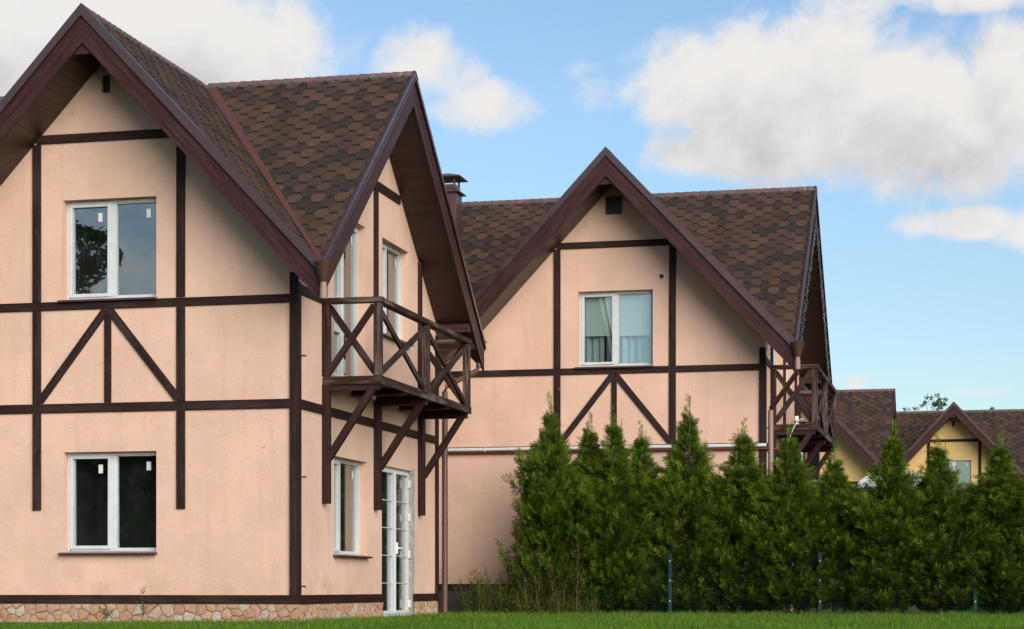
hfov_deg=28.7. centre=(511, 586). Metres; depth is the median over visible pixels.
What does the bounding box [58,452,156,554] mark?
window
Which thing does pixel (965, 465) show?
window
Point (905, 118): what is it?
sky
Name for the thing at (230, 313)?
timbered house
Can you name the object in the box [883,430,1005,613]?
thuja
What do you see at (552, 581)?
weed plant
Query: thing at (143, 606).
weed plant
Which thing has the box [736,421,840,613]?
thuja
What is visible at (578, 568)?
weed plant
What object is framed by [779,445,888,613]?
thuja
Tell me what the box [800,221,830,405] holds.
string lights
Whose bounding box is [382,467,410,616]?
patio door
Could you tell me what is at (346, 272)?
balcony door
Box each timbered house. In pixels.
[0,3,486,621]
[437,146,836,613]
[801,385,897,497]
[890,402,1023,594]
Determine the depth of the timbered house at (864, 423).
77.84 m
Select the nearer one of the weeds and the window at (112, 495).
the window at (112, 495)
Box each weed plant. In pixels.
[99,603,112,621]
[136,586,149,619]
[496,550,512,588]
[504,516,535,599]
[526,548,543,610]
[543,560,559,605]
[571,542,587,611]
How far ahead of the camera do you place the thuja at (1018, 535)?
32.75 m
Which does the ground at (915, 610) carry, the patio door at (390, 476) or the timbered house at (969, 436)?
the timbered house at (969, 436)
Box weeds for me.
[448,557,603,613]
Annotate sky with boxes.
[0,0,1023,410]
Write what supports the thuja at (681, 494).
on the ground at (915, 610)
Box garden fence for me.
[523,551,1023,614]
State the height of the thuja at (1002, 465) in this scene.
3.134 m
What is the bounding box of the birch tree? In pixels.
[919,393,947,410]
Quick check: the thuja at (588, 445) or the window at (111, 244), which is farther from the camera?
the thuja at (588, 445)
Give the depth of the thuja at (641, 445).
34.51 m
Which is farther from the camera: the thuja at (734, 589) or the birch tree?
the birch tree
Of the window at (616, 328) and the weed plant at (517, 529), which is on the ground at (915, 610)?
the weed plant at (517, 529)
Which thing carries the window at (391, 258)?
in the timbered house at (230, 313)
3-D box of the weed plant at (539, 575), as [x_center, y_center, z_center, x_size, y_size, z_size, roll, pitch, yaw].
[0.432,-0.076,34.406,0.346,1.193,0.314,0,0,39]
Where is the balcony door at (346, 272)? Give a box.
[334,227,357,375]
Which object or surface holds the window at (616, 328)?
in the timbered house at (604, 283)
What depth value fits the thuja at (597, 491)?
34.28 m
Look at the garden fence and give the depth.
33.44 m
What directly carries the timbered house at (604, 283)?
on the ground at (915, 610)
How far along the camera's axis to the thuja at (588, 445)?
34.55 m
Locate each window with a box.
[57,198,156,301]
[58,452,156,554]
[333,458,372,558]
[382,242,413,346]
[575,290,653,368]
[801,452,819,481]
[939,460,970,490]
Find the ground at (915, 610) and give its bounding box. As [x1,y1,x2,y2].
[0,604,1023,628]
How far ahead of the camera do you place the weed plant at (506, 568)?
35.80 m
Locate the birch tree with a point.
(937, 404)
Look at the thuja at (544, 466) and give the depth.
34.67 m
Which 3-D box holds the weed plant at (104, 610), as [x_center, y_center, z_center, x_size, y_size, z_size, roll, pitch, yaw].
[-5.551,0.373,27.388,0.196,0.296,0.212,0,0,-23]
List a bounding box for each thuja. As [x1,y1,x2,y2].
[495,390,590,604]
[541,411,627,611]
[571,407,685,612]
[595,421,687,612]
[636,393,738,612]
[673,417,786,614]
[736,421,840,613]
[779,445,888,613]
[835,419,945,613]
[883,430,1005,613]
[936,430,1023,614]
[981,474,1023,613]
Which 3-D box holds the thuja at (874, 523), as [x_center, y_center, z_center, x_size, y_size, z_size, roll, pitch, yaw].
[6.261,-1.143,33.551,2.142,3.379,2.138,0,0,10]

